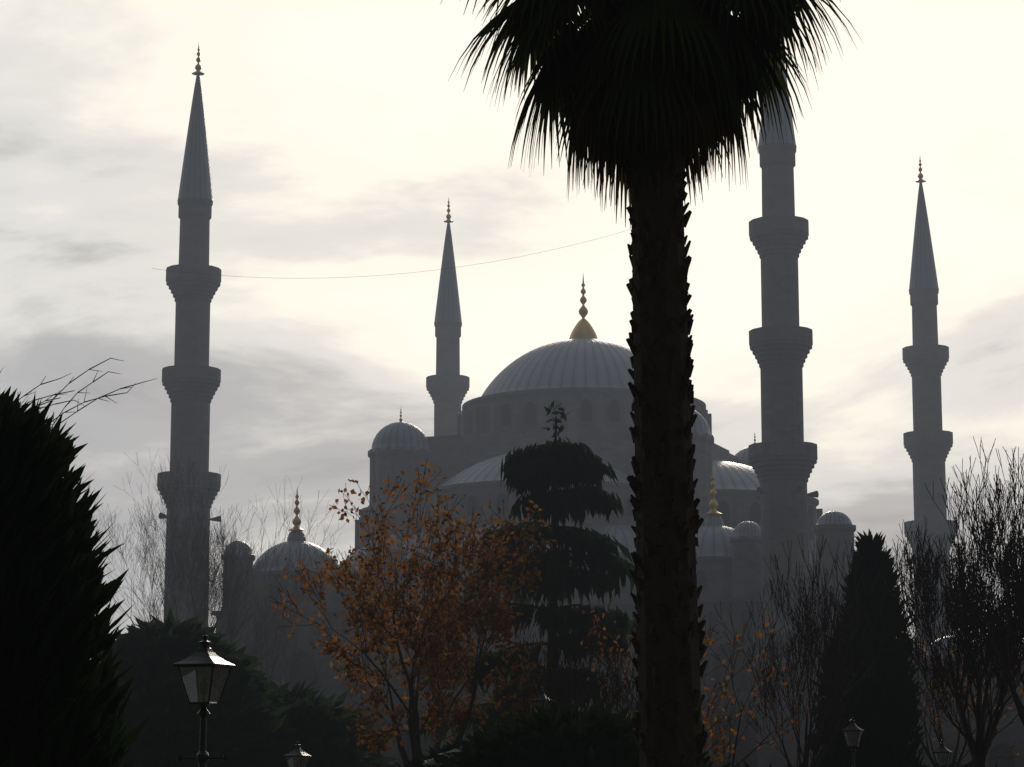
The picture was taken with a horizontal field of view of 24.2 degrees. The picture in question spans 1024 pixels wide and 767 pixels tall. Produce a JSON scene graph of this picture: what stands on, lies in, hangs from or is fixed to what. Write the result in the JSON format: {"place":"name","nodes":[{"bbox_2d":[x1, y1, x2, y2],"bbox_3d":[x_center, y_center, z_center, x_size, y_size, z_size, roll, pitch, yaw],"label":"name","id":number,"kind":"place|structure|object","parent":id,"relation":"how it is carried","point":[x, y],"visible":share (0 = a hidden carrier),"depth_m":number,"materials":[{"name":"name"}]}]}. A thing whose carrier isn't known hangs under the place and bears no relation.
{"place":"outdoors","nodes":[
{"label":"outdoors","id":0,"kind":"place"},
{"bbox_2d":[340,547,365,573],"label":"dome","id":1,"kind":"structure","parent":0,"point":[355,566],"depth_m":241.82,"materials":[{"name":"grey metal"}]},
{"bbox_2d":[268,460,556,766],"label":"autumn tree","id":2,"kind":"object","parent":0,"point":[457,635],"depth_m":69.13,"materials":[{"name":"orange plant"}]},
{"bbox_2d":[0,0,1023,640],"label":"sky","id":3,"kind":"structure","parent":0,"point":[340,139],"materials":[{"name":"white"}]},
{"bbox_2d":[214,596,816,766],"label":"hall walls","id":4,"kind":"structure","parent":0,"point":[738,609],"depth_m":216.45,"materials":[{"name":"stone"}]},
{"bbox_2d":[222,554,254,610],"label":"turret","id":5,"kind":"object","parent":4,"relation":"on","point":[246,575],"visible":0.42,"depth_m":226.52,"materials":[{"name":"stone"}]},
{"bbox_2d":[223,540,255,557],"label":"turret dome","id":6,"kind":"structure","parent":5,"relation":"on","point":[241,549],"depth_m":227.16,"materials":[{"name":"grey metal"}]},
{"bbox_2d":[251,570,344,609],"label":"dome drum","id":7,"kind":"object","parent":4,"relation":"on","point":[332,597],"visible":0.41,"depth_m":225.93,"materials":[{"name":"stone"}]},
{"bbox_2d":[253,541,338,574],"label":"dome","id":8,"kind":"structure","parent":7,"relation":"on","point":[285,547],"depth_m":227.29,"materials":[{"name":"grey metal"}]},
{"bbox_2d":[287,529,305,540],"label":"corner lantern","id":9,"kind":"object","parent":8,"relation":"on","point":[297,532],"visible":0.9,"depth_m":230.05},
{"bbox_2d":[288,489,304,530],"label":"finial","id":10,"kind":"object","parent":9,"relation":"on","point":[296,521],"visible":0.96,"depth_m":230.80,"materials":[{"name":"gold metal"}]},
{"bbox_2d":[344,570,364,606],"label":"turret","id":11,"kind":"object","parent":4,"relation":"on","point":[352,571],"visible":0.05,"depth_m":240.23,"materials":[{"name":"grey stone"}]},
{"bbox_2d":[355,507,367,549],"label":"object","id":12,"kind":"object","parent":4,"relation":"on","point":[358,529],"visible":0.12,"depth_m":248.82,"materials":[{"name":"grey stone"}]},
{"bbox_2d":[371,549,404,603],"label":"turret","id":13,"kind":"object","parent":4,"relation":"on","point":[393,561],"visible":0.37,"depth_m":221.29,"materials":[{"name":"stone"}]},
{"bbox_2d":[370,535,405,553],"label":"turret dome","id":14,"kind":"structure","parent":13,"relation":"on","point":[393,545],"depth_m":221.85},
{"bbox_2d":[365,446,432,603],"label":"turret","id":15,"kind":"object","parent":4,"relation":"on","point":[389,463],"visible":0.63,"depth_m":237.20,"materials":[{"name":"stone"}]},
{"bbox_2d":[369,422,431,452],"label":"turret dome","id":16,"kind":"structure","parent":15,"relation":"on","point":[404,435],"depth_m":238.33,"materials":[{"name":"grey metal"}]},
{"bbox_2d":[403,559,446,605],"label":"exedra drum","id":17,"kind":"object","parent":4,"relation":"on","point":[419,588],"visible":0.03,"depth_m":227.75,"materials":[{"name":"grey stone"}]},
{"bbox_2d":[402,532,446,562],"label":"small dome","id":18,"kind":"structure","parent":17,"relation":"on","point":[421,550],"depth_m":229.57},
{"bbox_2d":[445,550,546,603],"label":"exedra drum","id":19,"kind":"object","parent":4,"relation":"on","point":[466,573],"visible":0.08,"depth_m":220.44,"materials":[{"name":"grey stone"}]},
{"bbox_2d":[448,523,549,558],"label":"half dome","id":20,"kind":"structure","parent":19,"relation":"on","point":[495,525],"depth_m":222.58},
{"bbox_2d":[422,480,635,601],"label":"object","id":21,"kind":"object","parent":4,"relation":"on","point":[479,495],"visible":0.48,"depth_m":226.69,"materials":[{"name":"grey stone"}]},
{"bbox_2d":[430,452,628,496],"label":"half dome","id":22,"kind":"structure","parent":21,"relation":"on","point":[488,469],"depth_m":229.84,"materials":[{"name":"grey metal"}]},
{"bbox_2d":[426,426,737,489],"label":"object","id":23,"kind":"object","parent":4,"relation":"on","point":[454,455],"visible":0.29,"depth_m":236.86,"materials":[{"name":"stone"}]},
{"bbox_2d":[457,387,711,434],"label":"drum","id":24,"kind":"object","parent":23,"relation":"on","point":[525,410],"visible":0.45,"depth_m":238.13,"materials":[{"name":"stone"}]},
{"bbox_2d":[482,338,633,395],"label":"dome","id":25,"kind":"structure","parent":24,"relation":"on","point":[584,362],"depth_m":242.20,"materials":[{"name":"grey metal"}]},
{"bbox_2d":[569,275,597,338],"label":"finial","id":26,"kind":"object","parent":25,"relation":"on","point":[583,327],"visible":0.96,"depth_m":250.56,"materials":[{"name":"gold metal"}]},
{"bbox_2d":[566,547,597,600],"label":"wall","id":27,"kind":"structure","parent":4,"relation":"on","point":[576,597],"depth_m":214.38,"materials":[{"name":"stone"}]},
{"bbox_2d":[598,552,636,599],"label":"exedra drum","id":28,"kind":"object","parent":4,"relation":"on","point":[625,592],"visible":0.01,"depth_m":221.21,"materials":[{"name":"grey stone"}]},
{"bbox_2d":[596,525,635,551],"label":"half dome","id":29,"kind":"structure","parent":28,"relation":"on","point":[624,535],"depth_m":223.57,"materials":[{"name":"grey metal"}]},
{"bbox_2d":[692,432,715,526],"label":"turret","id":30,"kind":"object","parent":4,"relation":"on","point":[702,471],"visible":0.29,"depth_m":227.59,"materials":[{"name":"stone"}]},
{"bbox_2d":[691,410,710,437],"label":"turret dome","id":31,"kind":"structure","parent":30,"relation":"on","point":[701,426],"depth_m":228.62,"materials":[{"name":"grey metal"}]},
{"bbox_2d":[696,556,731,597],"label":"corner drum","id":32,"kind":"object","parent":4,"relation":"on","point":[714,578],"visible":0.16,"depth_m":211.25,"materials":[{"name":"stone"}]},
{"bbox_2d":[695,525,733,560],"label":"dome","id":33,"kind":"structure","parent":32,"relation":"on","point":[713,540],"depth_m":212.69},
{"bbox_2d":[704,513,723,525],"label":"corner lantern","id":34,"kind":"object","parent":33,"relation":"on","point":[713,518],"visible":0.98,"depth_m":215.97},
{"bbox_2d":[705,471,721,514],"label":"finial","id":35,"kind":"object","parent":34,"relation":"on","point":[713,504],"visible":1,"depth_m":216.75,"materials":[{"name":"gold metal"}]},
{"bbox_2d":[729,536,760,596],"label":"turret","id":36,"kind":"object","parent":4,"relation":"on","point":[746,567],"visible":0.71,"depth_m":209.53,"materials":[{"name":"stone"}]},
{"bbox_2d":[729,521,760,540],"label":"turret dome","id":37,"kind":"structure","parent":36,"relation":"on","point":[749,529],"depth_m":210.18,"materials":[{"name":"grey metal"}]},
{"bbox_2d":[715,489,822,540],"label":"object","id":38,"kind":"object","parent":4,"relation":"on","point":[735,507],"visible":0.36,"depth_m":232.71,"materials":[{"name":"grey stone"}]},
{"bbox_2d":[712,460,812,501],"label":"dome","id":39,"kind":"structure","parent":38,"relation":"on","point":[730,475],"depth_m":235.89,"materials":[{"name":"grey metal"}]},
{"bbox_2d":[809,564,815,610],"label":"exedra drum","id":40,"kind":"object","parent":4,"relation":"on","point":[812,569],"visible":0.05,"depth_m":233.48,"materials":[{"name":"grey stone"}]},
{"bbox_2d":[440,0,862,766],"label":"palm","id":41,"kind":"object","parent":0,"point":[667,639],"depth_m":17.98,"materials":[{"name":"black plant"}]},
{"bbox_2d":[567,0,748,227],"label":"palm fronds","id":42,"kind":"object","parent":41,"relation":"attached to","point":[589,146],"visible":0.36,"depth_m":18.22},
{"bbox_2d":[575,605,830,766],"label":"autumn tree","id":43,"kind":"object","parent":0,"point":[726,728],"depth_m":61.99,"materials":[{"name":"orange plant"}]},
{"bbox_2d":[735,447,751,466],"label":"turret dome","id":44,"kind":"structure","parent":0,"point":[742,455],"depth_m":255.81,"materials":[{"name":"grey metal"}]},
{"bbox_2d":[809,538,815,563],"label":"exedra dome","id":45,"kind":"structure","parent":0,"point":[811,544],"depth_m":235.22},
{"bbox_2d":[819,664,1023,766],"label":"court walls","id":46,"kind":"structure","parent":0,"point":[1011,733],"depth_m":202.96,"materials":[{"name":"stone"}]},
{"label":"court dome drum","id":47,"kind":"object","parent":46,"relation":"on","visible":0},
{"bbox_2d":[923,636,967,660],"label":"court dome","id":48,"kind":"structure","parent":47,"relation":"on","point":[946,643],"depth_m":205.93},
{"label":"ground","id":49,"kind":"structure","parent":0,"visible":0},
{"bbox_2d":[0,368,148,766],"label":"cypress","id":50,"kind":"object","parent":49,"relation":"on","point":[56,596],"visible":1,"depth_m":19.36,"materials":[{"name":"green plant"}]},
{"bbox_2d":[13,358,156,431],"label":"bare branches","id":51,"kind":"object","parent":50,"relation":"attached to","point":[54,398],"visible":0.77,"depth_m":20.20,"materials":[{"name":"brown plant"}]},
{"bbox_2d":[69,608,308,766],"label":"evergreen","id":52,"kind":"object","parent":49,"relation":"on","point":[151,653],"visible":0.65,"depth_m":91.90,"materials":[{"name":"green plant"}]},
{"bbox_2d":[173,632,235,766],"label":"lamp","id":53,"kind":"object","parent":49,"relation":"on","point":[204,656],"visible":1,"depth_m":25.72,"materials":[{"name":"black metal"}]},
{"bbox_2d":[80,449,353,655],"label":"bare tree","id":54,"kind":"object","parent":49,"relation":"on","point":[216,563],"visible":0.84,"depth_m":149.53,"materials":[{"name":"brown plant"}]},
{"bbox_2d":[205,577,348,695],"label":"bare tree","id":55,"kind":"object","parent":49,"relation":"on","point":[276,659],"visible":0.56,"depth_m":159.28,"materials":[{"name":"plant"}]},
{"bbox_2d":[283,741,311,766],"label":"lamp","id":56,"kind":"object","parent":49,"relation":"on","point":[297,751],"visible":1,"depth_m":55.24,"materials":[{"name":"black metal"}]},
{"bbox_2d":[239,679,399,766],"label":"evergreen","id":57,"kind":"object","parent":49,"relation":"on","point":[324,742],"visible":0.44,"depth_m":97.25,"materials":[{"name":"green plant"}]},
{"bbox_2d":[423,746,473,766],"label":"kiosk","id":58,"kind":"object","parent":49,"relation":"on","point":[431,761],"visible":0.23,"depth_m":50.73,"materials":[{"name":"grey"}]},
{"bbox_2d":[394,731,523,766],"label":"bush","id":59,"kind":"object","parent":49,"relation":"on","point":[414,762],"visible":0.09,"depth_m":51.17,"materials":[{"name":"plant"}]},
{"bbox_2d":[406,401,636,760],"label":"cedar","id":60,"kind":"object","parent":49,"relation":"on","point":[566,465],"depth_m":79.20,"materials":[{"name":"green plant"}]},
{"bbox_2d":[530,688,551,711],"bbox_3d":[0.771,9.644,61.248,0.616,3.715,0.505,-3,-10,20],"label":"lamp","id":61,"kind":"object","parent":49,"relation":"on","point":[539,695],"visible":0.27,"depth_m":61.40,"materials":[{"name":"black metal"}]},
{"bbox_2d":[497,602,638,734],"bbox_3d":[1.604,8.944,59.404,4.067,7.261,3.620,5,-11,-27],"label":"bare tree","id":62,"kind":"object","parent":49,"relation":"on","point":[559,693],"visible":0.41,"depth_m":59.48,"materials":[{"name":"plant"}]},
{"bbox_2d":[422,695,730,766],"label":"bush","id":63,"kind":"object","parent":49,"relation":"on","point":[548,739],"visible":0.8,"depth_m":46.35,"materials":[{"name":"green plant"}]},
{"bbox_2d":[711,760,808,766],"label":"bush","id":64,"kind":"object","parent":49,"relation":"on","point":[800,765],"visible":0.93,"depth_m":51.48,"materials":[{"name":"plant"}]},
{"bbox_2d":[714,534,888,766],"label":"bare tree","id":65,"kind":"object","parent":49,"relation":"on","point":[834,648],"visible":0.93,"depth_m":63.40,"materials":[{"name":"brown plant"}]},
{"bbox_2d":[803,619,849,766],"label":"bare tree","id":66,"kind":"object","parent":49,"relation":"on","point":[826,759],"visible":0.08,"depth_m":73.03,"materials":[{"name":"brown plant"}]},
{"bbox_2d":[841,716,864,766],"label":"lamp","id":67,"kind":"object","parent":49,"relation":"on","point":[852,726],"visible":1,"depth_m":61.25,"materials":[{"name":"black metal"}]},
{"bbox_2d":[822,529,930,766],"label":"cypress","id":68,"kind":"object","parent":49,"relation":"on","point":[885,711],"visible":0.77,"depth_m":68.88,"materials":[{"name":"green plant"}]},
{"bbox_2d":[933,740,952,766],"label":"lamp","id":69,"kind":"object","parent":49,"relation":"on","point":[942,748],"visible":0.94,"depth_m":69.09,"materials":[{"name":"black metal"}]},
{"bbox_2d":[870,492,1023,766],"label":"bare tree","id":70,"kind":"object","parent":49,"relation":"on","point":[979,746],"visible":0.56,"depth_m":54.35,"materials":[{"name":"brown plant"}]},
{"bbox_2d":[896,616,1023,766],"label":"autumn tree","id":71,"kind":"object","parent":49,"relation":"on","point":[940,739],"depth_m":71.14,"materials":[{"name":"brown plant"}]},
{"bbox_2d":[922,437,1023,725],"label":"bare tree","id":72,"kind":"object","parent":49,"relation":"on","point":[1011,578],"visible":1,"depth_m":50.52,"materials":[{"name":"brown plant"}]},
{"label":"terrace","id":73,"kind":"structure","parent":0,"visible":0},
{"bbox_2d":[157,197,220,626],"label":"minaret","id":74,"kind":"object","parent":73,"relation":"on","point":[191,379],"visible":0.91,"depth_m":226.73,"materials":[{"name":"stone"}]},
{"bbox_2d":[177,72,212,200],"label":"minaret spire","id":75,"kind":"structure","parent":74,"relation":"on","point":[195,180],"depth_m":231.21,"materials":[{"name":"grey metal"}]},
{"bbox_2d":[192,45,203,75],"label":"finial","id":76,"kind":"object","parent":75,"relation":"on","point":[198,65],"visible":1,"depth_m":233.60,"materials":[{"name":"metal"}]},
{"bbox_2d":[152,229,630,277],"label":"cable","id":77,"kind":"object","parent":74,"relation":"attached to","point":[403,273],"visible":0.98,"depth_m":122.62,"materials":[{"name":"black metal"}]},
{"bbox_2d":[426,321,469,435],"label":"minaret","id":78,"kind":"object","parent":73,"relation":"on","point":[447,385],"visible":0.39,"depth_m":290.47,"materials":[{"name":"stone"}]},
{"bbox_2d":[434,221,461,322],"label":"minaret spire","id":79,"kind":"structure","parent":78,"relation":"on","point":[448,306],"depth_m":292.92,"materials":[{"name":"grey metal"}]},
{"bbox_2d":[444,198,452,222],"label":"finial","id":80,"kind":"object","parent":79,"relation":"on","point":[448,216],"visible":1,"depth_m":295.28,"materials":[{"name":"gold metal"}]},
{"bbox_2d":[748,143,819,766],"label":"minaret","id":81,"kind":"object","parent":73,"relation":"on","point":[783,457],"visible":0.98,"depth_m":206.22,"materials":[{"name":"stone"}]},
{"bbox_2d":[758,40,796,147],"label":"minaret spire","id":82,"kind":"structure","parent":81,"relation":"on","point":[772,134],"depth_m":210.99,"materials":[{"name":"grey metal"}]},
{"bbox_2d":[813,524,855,726],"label":"turret","id":83,"kind":"object","parent":73,"relation":"on","point":[836,535],"visible":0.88,"depth_m":208.88,"materials":[{"name":"stone"}]},
{"bbox_2d":[816,511,852,527],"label":"dome","id":84,"kind":"structure","parent":83,"relation":"on","point":[833,517],"depth_m":209.74,"materials":[{"name":"grey metal"}]},
{"bbox_2d":[902,287,956,647],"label":"minaret","id":85,"kind":"object","parent":73,"relation":"on","point":[928,442],"visible":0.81,"depth_m":269.15,"materials":[{"name":"stone"}]},
{"bbox_2d":[909,180,938,289],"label":"minaret spire","id":86,"kind":"structure","parent":85,"relation":"on","point":[923,271],"depth_m":273.13,"materials":[{"name":"grey metal"}]},
{"bbox_2d":[915,159,925,182],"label":"finial","id":87,"kind":"object","parent":86,"relation":"on","point":[920,175],"visible":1,"depth_m":275.51,"materials":[{"name":"metal"}]}
]}

